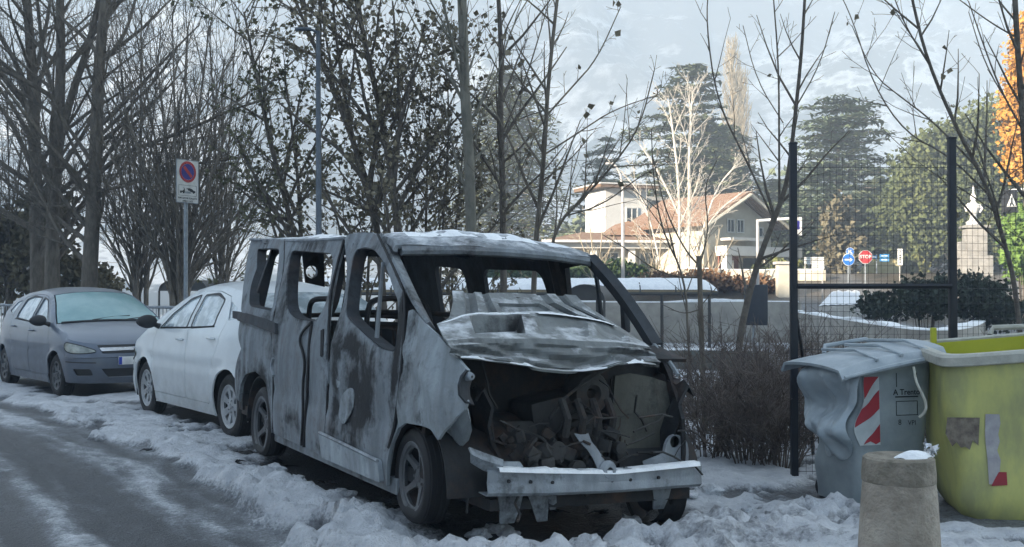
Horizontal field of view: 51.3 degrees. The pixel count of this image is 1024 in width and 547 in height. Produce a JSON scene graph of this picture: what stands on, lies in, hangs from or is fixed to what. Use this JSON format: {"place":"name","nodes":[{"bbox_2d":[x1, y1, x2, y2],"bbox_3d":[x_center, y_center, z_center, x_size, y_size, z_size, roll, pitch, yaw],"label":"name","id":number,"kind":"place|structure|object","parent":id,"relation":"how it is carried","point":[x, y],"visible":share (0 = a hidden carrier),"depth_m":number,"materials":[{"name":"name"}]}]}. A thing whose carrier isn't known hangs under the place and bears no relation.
{"place":"outdoors","nodes":[
{"label":"outdoors","id":0,"kind":"place"},
{"bbox_2d":[0,394,348,546],"bbox_3d":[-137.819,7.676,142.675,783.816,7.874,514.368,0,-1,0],"label":"road","id":1,"kind":"structure","parent":0,"point":[64,483],"depth_m":7.24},
{"bbox_2d":[290,229,569,247],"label":"roof snow","id":2,"kind":"structure","parent":0,"point":[453,233],"depth_m":7.17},
{"bbox_2d":[0,0,1023,315],"bbox_3d":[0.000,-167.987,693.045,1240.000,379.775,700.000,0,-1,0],"label":"mountain","id":3,"kind":"structure","parent":0,"point":[670,32],"depth_m":590.43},
{"bbox_2d":[0,259,1023,546],"bbox_3d":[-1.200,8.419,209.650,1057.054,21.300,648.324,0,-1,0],"label":"ground","id":4,"kind":"structure","parent":0,"point":[794,511],"depth_m":6.73,"materials":[{"name":"snow"}]},
{"bbox_2d":[0,24,69,321],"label":"bare tree","id":5,"kind":"object","parent":4,"relation":"on","point":[9,295],"visible":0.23,"depth_m":24.89,"materials":[{"name":"brown plant"}]},
{"bbox_2d":[0,183,131,315],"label":"ivy shrub","id":6,"kind":"object","parent":4,"relation":"on","point":[70,270],"visible":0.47,"depth_m":24.96,"materials":[{"name":"green plant"}]},
{"bbox_2d":[0,287,159,395],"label":"grey hatchback","id":7,"kind":"object","parent":4,"relation":"on","point":[62,340],"visible":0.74,"depth_m":14.65,"materials":[{"name":"blue paint"}]},
{"bbox_2d":[0,0,168,292],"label":"bare tree","id":8,"kind":"object","parent":4,"relation":"on","point":[37,255],"visible":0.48,"depth_m":23.90,"materials":[{"name":"brown plant"}]},
{"bbox_2d":[0,0,169,289],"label":"bare tree","id":9,"kind":"object","parent":4,"relation":"on","point":[54,253],"visible":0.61,"depth_m":22.98,"materials":[{"name":"brown plant"}]},
{"bbox_2d":[0,304,174,325],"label":"metal railing","id":10,"kind":"object","parent":4,"relation":"on","point":[150,307],"visible":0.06,"depth_m":19.98,"materials":[{"name":"metal"}]},
{"bbox_2d":[40,0,243,305],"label":"bare tree","id":11,"kind":"object","parent":4,"relation":"on","point":[138,259],"visible":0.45,"depth_m":21.96,"materials":[{"name":"brown plant"}]},
{"bbox_2d":[0,0,314,287],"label":"bare tree","id":12,"kind":"object","parent":4,"relation":"on","point":[89,257],"visible":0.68,"depth_m":21.92,"materials":[{"name":"brown plant"}]},
{"bbox_2d":[62,0,283,309],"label":"bare tree","id":13,"kind":"object","parent":4,"relation":"on","point":[173,265],"visible":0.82,"depth_m":20.30,"materials":[{"name":"brown plant"}]},
{"bbox_2d":[158,281,197,316],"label":"barrel shelter","id":14,"kind":"object","parent":4,"relation":"on","point":[162,287],"visible":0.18,"depth_m":40.09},
{"bbox_2d":[176,158,198,299],"bbox_3d":[-4.747,0.158,15.512,0.074,3.627,0.413,-1,-1,32],"label":"parking sign","id":15,"kind":"object","parent":4,"relation":"on","point":[187,181],"visible":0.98,"depth_m":15.51,"materials":[{"name":"metal"}]},
{"bbox_2d":[191,280,213,289],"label":"barrel shelter","id":16,"kind":"object","parent":4,"relation":"on","point":[200,285],"visible":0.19,"depth_m":40.04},
{"bbox_2d":[144,0,310,284],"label":"bare tree","id":17,"kind":"object","parent":4,"relation":"on","point":[223,269],"visible":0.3,"depth_m":22.99,"materials":[{"name":"brown plant"}]},
{"bbox_2d":[133,280,387,436],"bbox_3d":[-2.839,0.846,11.780,2.140,1.529,4.029,1,-1,-36],"label":"white hatchback","id":18,"kind":"object","parent":4,"relation":"on","point":[187,351],"visible":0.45,"depth_m":10.96,"materials":[{"name":"paint"}]},
{"bbox_2d":[170,0,379,285],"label":"poplar tree","id":19,"kind":"object","parent":4,"relation":"on","point":[264,196],"visible":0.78,"depth_m":15.03,"materials":[{"name":"brown plant"}]},
{"bbox_2d":[266,462,287,470],"bbox_3d":[-1.726,1.435,7.825,0.146,0.100,0.148,1,-1,-28],"label":"snow clod","id":20,"kind":"object","parent":4,"relation":"on","point":[276,466],"visible":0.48,"depth_m":7.78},
{"bbox_2d":[295,27,321,274],"bbox_3d":[-2.338,-0.370,12.308,0.347,4.963,0.102,0,-1,0],"label":"street lamp","id":21,"kind":"object","parent":4,"relation":"on","point":[318,153],"visible":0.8,"depth_m":12.31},
{"bbox_2d":[329,488,357,495],"bbox_3d":[-1.126,1.461,7.029,0.176,0.102,0.146,-1,-1,30],"label":"snow clod","id":22,"kind":"object","parent":4,"relation":"on","point":[344,492],"visible":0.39,"depth_m":7.00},
{"bbox_2d":[237,0,487,320],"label":"poplar tree","id":23,"kind":"object","parent":4,"relation":"on","point":[357,158],"visible":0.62,"depth_m":13.37,"materials":[{"name":"brown plant"}]},
{"bbox_2d":[264,0,513,321],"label":"poplar tree","id":24,"kind":"object","parent":4,"relation":"on","point":[391,166],"visible":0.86,"depth_m":12.81,"materials":[{"name":"brown plant"}]},
{"bbox_2d":[275,105,528,321],"bbox_3d":[-1.467,-0.321,14.610,3.403,4.240,2.208,0,-1,0],"label":"poplar tree","id":25,"kind":"object","parent":4,"relation":"on","point":[367,286],"visible":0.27,"depth_m":14.50,"materials":[{"name":"brown plant"}]},
{"bbox_2d":[332,0,529,311],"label":"poplar tree","id":26,"kind":"object","parent":4,"relation":"on","point":[445,200],"visible":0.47,"depth_m":13.95,"materials":[{"name":"brown plant"}]},
{"bbox_2d":[389,0,553,292],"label":"poplar tree","id":27,"kind":"object","parent":4,"relation":"on","point":[464,67],"visible":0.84,"depth_m":12.51,"materials":[{"name":"brown plant"}]},
{"bbox_2d":[233,230,712,523],"bbox_3d":[-0.762,0.590,8.242,1.958,1.938,5.750,3,-2,-28],"label":"burnt van","id":28,"kind":"object","parent":4,"relation":"on","point":[418,416],"visible":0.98,"depth_m":6.22,"materials":[{"name":"metal"}]},
{"bbox_2d":[441,312,655,370],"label":"bonnet snow","id":29,"kind":"structure","parent":28,"relation":"on","point":[594,368],"depth_m":5.90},
{"bbox_2d":[498,460,700,473],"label":"snow","id":30,"kind":"structure","parent":28,"relation":"on","point":[644,468],"depth_m":5.77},
{"bbox_2d":[464,528,492,538],"bbox_3d":[-0.184,1.491,6.059,0.143,0.094,0.135,-1,-1,39],"label":"snow clod","id":31,"kind":"object","parent":4,"relation":"on","point":[483,532],"visible":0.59,"depth_m":6.04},
{"bbox_2d":[482,523,513,533],"bbox_3d":[-0.094,1.510,6.226,0.207,0.119,0.150,0,-1,-24],"label":"snow clod","id":32,"kind":"object","parent":4,"relation":"on","point":[495,528],"visible":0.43,"depth_m":6.18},
{"bbox_2d":[421,69,584,295],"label":"conifer tree","id":33,"kind":"object","parent":4,"relation":"on","point":[521,222],"visible":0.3,"depth_m":79.15,"materials":[{"name":"green plant"}]},
{"bbox_2d":[432,0,574,292],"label":"poplar tree","id":34,"kind":"object","parent":4,"relation":"on","point":[500,181],"visible":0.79,"depth_m":13.00,"materials":[{"name":"brown plant"}]},
{"bbox_2d":[496,526,520,536],"bbox_3d":[-0.019,1.496,6.116,0.146,0.093,0.109,0,-1,0],"label":"snow clod","id":35,"kind":"object","parent":4,"relation":"on","point":[507,531],"visible":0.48,"depth_m":6.09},
{"bbox_2d":[362,279,717,347],"bbox_3d":[0.204,1.435,35.065,12.704,2.558,2.330,0,-1,0],"label":"canopy","id":36,"kind":"object","parent":4,"relation":"on","point":[661,293],"visible":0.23,"depth_m":33.94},
{"bbox_2d":[325,278,716,290],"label":"canopy snow","id":37,"kind":"structure","parent":36,"relation":"on","point":[634,284],"depth_m":34.20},
{"bbox_2d":[468,0,666,293],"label":"poplar tree","id":38,"kind":"object","parent":4,"relation":"on","point":[542,163],"visible":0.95,"depth_m":12.01,"materials":[{"name":"brown plant"}]},
{"bbox_2d":[487,257,659,277],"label":"hedge","id":39,"kind":"object","parent":4,"relation":"on","point":[614,268],"visible":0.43,"depth_m":52.37,"materials":[{"name":"green plant"}]},
{"bbox_2d":[568,206,616,277],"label":"bare tree","id":40,"kind":"object","parent":4,"relation":"on","point":[600,255],"visible":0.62,"depth_m":51.01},
{"bbox_2d":[572,284,614,317],"bbox_3d":[2.367,1.498,32.197,1.212,2.333,2.510,0,-1,12],"label":"barrel shelter","id":41,"kind":"object","parent":4,"relation":"on","point":[584,292],"visible":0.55,"depth_m":31.04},
{"bbox_2d":[522,55,675,242],"bbox_3d":[0.969,-0.378,11.620,1.174,4.087,1.530,1,-1,-37],"label":"poplar tree","id":42,"kind":"object","parent":4,"relation":"on","point":[580,200],"visible":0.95,"depth_m":11.51,"materials":[{"name":"plant"}]},
{"bbox_2d":[570,135,631,230],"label":"cedar tree","id":43,"kind":"object","parent":4,"relation":"on","point":[597,161],"visible":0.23,"depth_m":83.86,"materials":[{"name":"green plant"}]},
{"bbox_2d":[539,221,675,270],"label":"villa wing","id":44,"kind":"structure","parent":4,"relation":"on","point":[585,238],"depth_m":62.92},
{"bbox_2d":[601,252,618,266],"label":"window","id":45,"kind":"structure","parent":44,"relation":"in","point":[615,254],"depth_m":63.13,"materials":[{"name":"grey glass"}]},
{"bbox_2d":[639,252,656,267],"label":"window","id":46,"kind":"structure","parent":44,"relation":"in","point":[641,256],"depth_m":63.44,"materials":[{"name":"grey glass"}]},
{"bbox_2d":[606,162,624,277],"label":"street lamp","id":47,"kind":"object","parent":4,"relation":"on","point":[622,238],"visible":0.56,"depth_m":49.99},
{"bbox_2d":[573,182,658,231],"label":"white tower","id":48,"kind":"structure","parent":4,"relation":"on","point":[612,213],"depth_m":70.14,"materials":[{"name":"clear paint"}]},
{"bbox_2d":[626,207,637,221],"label":"window","id":49,"kind":"structure","parent":48,"relation":"in","point":[631,212],"depth_m":70.17,"materials":[{"name":"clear glass"}]},
{"bbox_2d":[622,513,641,523],"bbox_3d":[0.699,1.481,6.385,0.135,0.090,0.106,0,-1,-25],"label":"snow clod","id":50,"kind":"object","parent":4,"relation":"on","point":[636,518],"visible":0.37,"depth_m":6.36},
{"bbox_2d":[628,206,675,274],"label":"bare tree","id":51,"kind":"object","parent":4,"relation":"on","point":[658,265],"visible":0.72,"depth_m":50.99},
{"bbox_2d":[647,196,673,209],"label":"pale house","id":52,"kind":"structure","parent":4,"relation":"on","point":[651,201],"depth_m":75.46,"materials":[{"name":"white paint"}]},
{"bbox_2d":[603,149,725,431],"bbox_3d":[1.547,0.211,10.515,1.246,2.909,0.426,0,-1,17],"label":"sapling tree","id":53,"kind":"object","parent":4,"relation":"on","point":[700,290],"visible":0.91,"depth_m":10.49,"materials":[{"name":"brown plant"}]},
{"bbox_2d":[617,102,719,412],"bbox_3d":[1.990,-0.120,14.133,1.024,4.324,1.483,-1,-1,35],"label":"sapling tree","id":54,"kind":"object","parent":4,"relation":"on","point":[681,274],"visible":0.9,"depth_m":14.00,"materials":[{"name":"brown plant"}]},
{"bbox_2d":[600,63,755,273],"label":"birch tree","id":55,"kind":"object","parent":4,"relation":"on","point":[688,220],"visible":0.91,"depth_m":55.03,"materials":[{"name":"white plant"}]},
{"bbox_2d":[581,299,800,342],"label":"retaining wall","id":56,"kind":"structure","parent":4,"relation":"on","point":[776,310],"depth_m":38.12,"materials":[{"name":"concrete"}]},
{"bbox_2d":[687,490,698,498],"bbox_3d":[1.160,1.454,6.973,0.132,0.085,0.112,0,-1,0],"label":"snow clod","id":57,"kind":"object","parent":4,"relation":"on","point":[694,494],"visible":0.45,"depth_m":6.95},
{"bbox_2d":[611,63,775,207],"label":"cedar tree","id":58,"kind":"object","parent":4,"relation":"on","point":[695,69],"visible":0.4,"depth_m":77.26,"materials":[{"name":"green plant"}]},
{"bbox_2d":[628,267,775,294],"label":"hedge","id":59,"kind":"object","parent":4,"relation":"on","point":[728,282],"visible":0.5,"depth_m":49.58,"materials":[{"name":"brown plant"}]},
{"bbox_2d":[698,483,724,495],"bbox_3d":[1.332,1.478,7.221,0.210,0.126,0.135,0,-1,0],"label":"snow clod","id":60,"kind":"object","parent":4,"relation":"on","point":[710,488],"visible":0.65,"depth_m":7.17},
{"bbox_2d":[664,337,758,418],"bbox_3d":[2.516,1.431,14.483,1.702,1.214,1.566,0,-1,16],"label":"bare bush","id":61,"kind":"object","parent":4,"relation":"on","point":[706,375],"visible":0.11,"depth_m":14.41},
{"bbox_2d":[691,213,735,272],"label":"bare tree","id":62,"kind":"object","parent":4,"relation":"on","point":[713,262],"visible":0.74,"depth_m":51.01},
{"bbox_2d":[664,348,766,370],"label":"wall","id":63,"kind":"structure","parent":4,"relation":"on","point":[693,354],"depth_m":24.40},
{"bbox_2d":[664,125,767,195],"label":"conifer tree","id":64,"kind":"object","parent":4,"relation":"on","point":[729,146],"visible":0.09,"depth_m":89.28,"materials":[{"name":"green plant"}]},
{"bbox_2d":[631,191,801,272],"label":"villa","id":65,"kind":"object","parent":4,"relation":"on","point":[739,227],"visible":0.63,"depth_m":62.16,"materials":[{"name":"beige roof tile"},{"name":"cream plaster"},{"name":"window glass"}]},
{"bbox_2d":[726,218,734,232],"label":"window","id":66,"kind":"structure","parent":65,"relation":"in","point":[730,223],"depth_m":61.80,"materials":[{"name":"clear glass"}]},
{"bbox_2d":[736,219,743,232],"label":"window","id":67,"kind":"structure","parent":65,"relation":"in","point":[739,222],"depth_m":62.26,"materials":[{"name":"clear glass"}]},
{"bbox_2d":[743,258,755,268],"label":"doorway","id":68,"kind":"structure","parent":65,"relation":"in","point":[747,262],"depth_m":62.56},
{"bbox_2d":[649,314,789,430],"bbox_3d":[2.040,1.005,10.600,1.576,1.249,1.704,0,-1,0],"label":"bare bush","id":69,"kind":"object","parent":4,"relation":"on","point":[687,376],"visible":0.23,"depth_m":10.55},
{"bbox_2d":[663,331,785,457],"bbox_3d":[1.613,1.003,8.936,1.440,1.175,1.371,0,-1,0],"label":"bare bush","id":70,"kind":"object","parent":4,"relation":"on","point":[716,447],"visible":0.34,"depth_m":8.73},
{"bbox_2d":[721,32,748,190],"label":"poplar tree","id":71,"kind":"object","parent":4,"relation":"on","point":[731,79],"visible":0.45,"depth_m":100.06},
{"bbox_2d":[730,66,754,188],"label":"poplar tree","id":72,"kind":"object","parent":4,"relation":"on","point":[743,86],"visible":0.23,"depth_m":103.99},
{"bbox_2d":[669,336,828,464],"bbox_3d":[1.984,1.031,8.555,1.393,1.046,1.355,0,-1,0],"label":"bare bush","id":73,"kind":"object","parent":4,"relation":"on","point":[737,446],"visible":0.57,"depth_m":8.41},
{"bbox_2d":[681,267,825,280],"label":"garden wall","id":74,"kind":"structure","parent":4,"relation":"on","point":[801,277],"depth_m":53.05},
{"bbox_2d":[539,158,971,249],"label":"treeline","id":75,"kind":"object","parent":4,"relation":"on","point":[577,219],"depth_m":123.42,"materials":[{"name":"plant"}]},
{"bbox_2d":[744,285,767,354],"bbox_3d":[4.570,1.337,20.001,0.440,2.254,0.093,0,-1,0],"label":"information board","id":76,"kind":"object","parent":4,"relation":"on","point":[758,307],"visible":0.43,"depth_m":19.97,"materials":[{"name":"metal"}]},
{"bbox_2d":[696,337,820,406],"bbox_3d":[3.304,1.450,14.451,1.796,1.299,1.785,0,-1,0],"label":"bare bush","id":77,"kind":"object","parent":4,"relation":"on","point":[733,364],"visible":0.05,"depth_m":14.70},
{"bbox_2d":[687,301,833,436],"bbox_3d":[2.458,0.921,10.389,1.453,1.403,1.652,-1,-1,33],"label":"bare bush","id":78,"kind":"object","parent":4,"relation":"on","point":[750,334],"visible":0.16,"depth_m":10.47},
{"bbox_2d":[690,323,854,467],"bbox_3d":[2.077,0.953,8.398,1.255,1.171,1.288,0,-1,-23],"label":"bare bush","id":79,"kind":"object","parent":4,"relation":"on","point":[776,447],"visible":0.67,"depth_m":8.28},
{"bbox_2d":[695,0,856,384],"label":"sapling tree","id":80,"kind":"object","parent":4,"relation":"on","point":[782,199],"visible":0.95,"depth_m":12.03,"materials":[{"name":"brown plant"}]},
{"bbox_2d":[756,217,801,284],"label":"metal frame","id":81,"kind":"object","parent":4,"relation":"on","point":[757,233],"visible":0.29,"depth_m":43.99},
{"bbox_2d":[750,257,807,268],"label":"hedge","id":82,"kind":"object","parent":4,"relation":"on","point":[801,264],"visible":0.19,"depth_m":55.91,"materials":[{"name":"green plant"}]},
{"bbox_2d":[773,261,788,297],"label":"gate pillar","id":83,"kind":"structure","parent":4,"relation":"on","point":[782,278],"depth_m":48.73,"materials":[{"name":"stone"}]},
{"bbox_2d":[751,177,821,260],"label":"conifer tree","id":84,"kind":"object","parent":4,"relation":"on","point":[772,185],"visible":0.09,"depth_m":77.28,"materials":[{"name":"green plant"}]},
{"bbox_2d":[745,328,846,386],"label":"bare bush","id":85,"kind":"object","parent":4,"relation":"on","point":[784,346],"visible":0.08,"depth_m":18.69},
{"bbox_2d":[724,313,891,447],"bbox_3d":[2.690,0.949,9.409,1.581,1.215,1.544,0,-1,0],"label":"bare bush","id":86,"kind":"object","parent":4,"relation":"on","point":[786,353],"visible":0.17,"depth_m":9.48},
{"bbox_2d":[804,257,824,303],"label":"notice board","id":87,"kind":"object","parent":4,"relation":"on","point":[817,264],"visible":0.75,"depth_m":46.00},
{"bbox_2d":[767,93,900,272],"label":"cedar tree","id":88,"kind":"object","parent":4,"relation":"on","point":[848,107],"visible":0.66,"depth_m":65.23,"materials":[{"name":"green plant"}]},
{"bbox_2d":[819,290,861,317],"bbox_3d":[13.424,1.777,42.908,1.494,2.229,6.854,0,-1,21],"label":"car","id":89,"kind":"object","parent":4,"relation":"on","point":[838,297],"depth_m":40.39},
{"bbox_2d":[812,189,871,272],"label":"brown tree","id":90,"kind":"object","parent":4,"relation":"on","point":[838,265],"visible":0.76,"depth_m":57.82,"materials":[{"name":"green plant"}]},
{"bbox_2d":[842,253,854,281],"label":"arrow sign","id":91,"kind":"object","parent":4,"relation":"on","point":[845,259],"visible":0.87,"depth_m":52.00,"materials":[{"name":"metal"}]},
{"bbox_2d":[805,175,892,264],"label":"conifer tree","id":92,"kind":"object","parent":4,"relation":"on","point":[876,179],"visible":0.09,"depth_m":73.50,"materials":[{"name":"green plant"}]},
{"bbox_2d":[781,337,945,502],"bbox_3d":[2.342,0.982,7.138,0.797,1.094,0.804,0,-1,-15],"label":"waste bin","id":93,"kind":"object","parent":4,"relation":"on","point":[861,399],"visible":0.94,"depth_m":6.89,"materials":[{"name":"grey plastic"}]},
{"bbox_2d":[859,251,871,289],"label":"stop sign","id":94,"kind":"object","parent":4,"relation":"on","point":[863,257],"visible":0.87,"depth_m":50.00,"materials":[{"name":"metal"}]},
{"bbox_2d":[858,258,900,272],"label":"yellow wall","id":95,"kind":"structure","parent":4,"relation":"on","point":[893,266],"depth_m":60.02,"materials":[{"name":"stone"}]},
{"bbox_2d":[872,254,888,272],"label":"direction sign","id":96,"kind":"object","parent":4,"relation":"on","point":[881,259],"visible":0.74,"depth_m":58.01,"materials":[{"name":"metal"}]},
{"bbox_2d":[798,310,987,353],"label":"curved parapet","id":97,"kind":"structure","parent":4,"relation":"on","point":[906,332],"depth_m":23.10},
{"bbox_2d":[858,451,940,546],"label":"concrete bollard","id":98,"kind":"object","parent":4,"relation":"on","point":[899,504],"visible":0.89,"depth_m":4.45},
{"bbox_2d":[894,450,932,458],"bbox_3d":[1.718,0.775,4.557,0.176,0.038,0.110,0,-1,0],"label":"snow patch","id":99,"kind":"object","parent":98,"relation":"on","point":[913,454],"visible":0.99,"depth_m":4.54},
{"bbox_2d":[922,442,939,456],"bbox_3d":[1.803,0.760,4.575,0.054,0.073,0.107,0,-1,-12],"label":"crumpled foil","id":100,"kind":"object","parent":98,"relation":"on","point":[932,450],"visible":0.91,"depth_m":4.58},
{"bbox_2d":[897,249,902,280],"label":"sign panel","id":101,"kind":"object","parent":4,"relation":"on","point":[900,257],"visible":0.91,"depth_m":52.01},
{"bbox_2d":[872,243,933,272],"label":"yellow shrub","id":102,"kind":"object","parent":4,"relation":"on","point":[917,268],"visible":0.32,"depth_m":61.32,"materials":[{"name":"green plant"}]},
{"bbox_2d":[788,137,1023,475],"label":"fence","id":103,"kind":"object","parent":4,"relation":"on","point":[795,286],"visible":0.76,"depth_m":7.84,"materials":[{"name":"black metal"}]},
{"bbox_2d":[847,211,1006,272],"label":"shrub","id":104,"kind":"object","parent":4,"relation":"on","point":[878,243],"visible":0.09,"depth_m":65.08,"materials":[{"name":"green plant"}]},
{"bbox_2d":[842,0,1023,332],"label":"sapling tree","id":105,"kind":"object","parent":4,"relation":"on","point":[994,204],"visible":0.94,"depth_m":11.02,"materials":[{"name":"brown plant"}]},
{"bbox_2d":[850,267,1023,333],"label":"evergreen shrub","id":106,"kind":"object","parent":4,"relation":"on","point":[929,303],"visible":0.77,"depth_m":24.11,"materials":[{"name":"green plant"}]},
{"bbox_2d":[866,93,1022,265],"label":"pine tree","id":107,"kind":"object","parent":4,"relation":"on","point":[921,206],"visible":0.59,"depth_m":59.06,"materials":[{"name":"green plant"}]},
{"bbox_2d":[912,324,1023,519],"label":"waste bin","id":108,"kind":"object","parent":4,"relation":"on","point":[974,407],"visible":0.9,"depth_m":6.48,"materials":[{"name":"yellow plastic"}]},
{"bbox_2d":[957,187,992,275],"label":"monument","id":109,"kind":"object","parent":4,"relation":"on","point":[964,265],"visible":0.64,"depth_m":53.53,"materials":[{"name":"grey stone"}]},
{"bbox_2d":[960,0,1023,241],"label":"sapling tree","id":110,"kind":"object","parent":4,"relation":"on","point":[1018,60],"visible":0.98,"depth_m":11.52,"materials":[{"name":"brown plant"}]},
{"bbox_2d":[991,10,1023,298],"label":"ginkgo tree","id":111,"kind":"object","parent":4,"relation":"on","point":[1006,115],"visible":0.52,"depth_m":44.10,"materials":[{"name":"orange plant"}]},
{"bbox_2d":[995,198,1023,322],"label":"green shrub","id":112,"kind":"object","parent":4,"relation":"on","point":[1017,244],"visible":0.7,"depth_m":41.84,"materials":[{"name":"green plant"}]},
{"bbox_2d":[1001,188,1023,212],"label":"crossing sign","id":113,"kind":"object","parent":4,"relation":"on","point":[1007,200],"visible":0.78,"depth_m":35.90,"materials":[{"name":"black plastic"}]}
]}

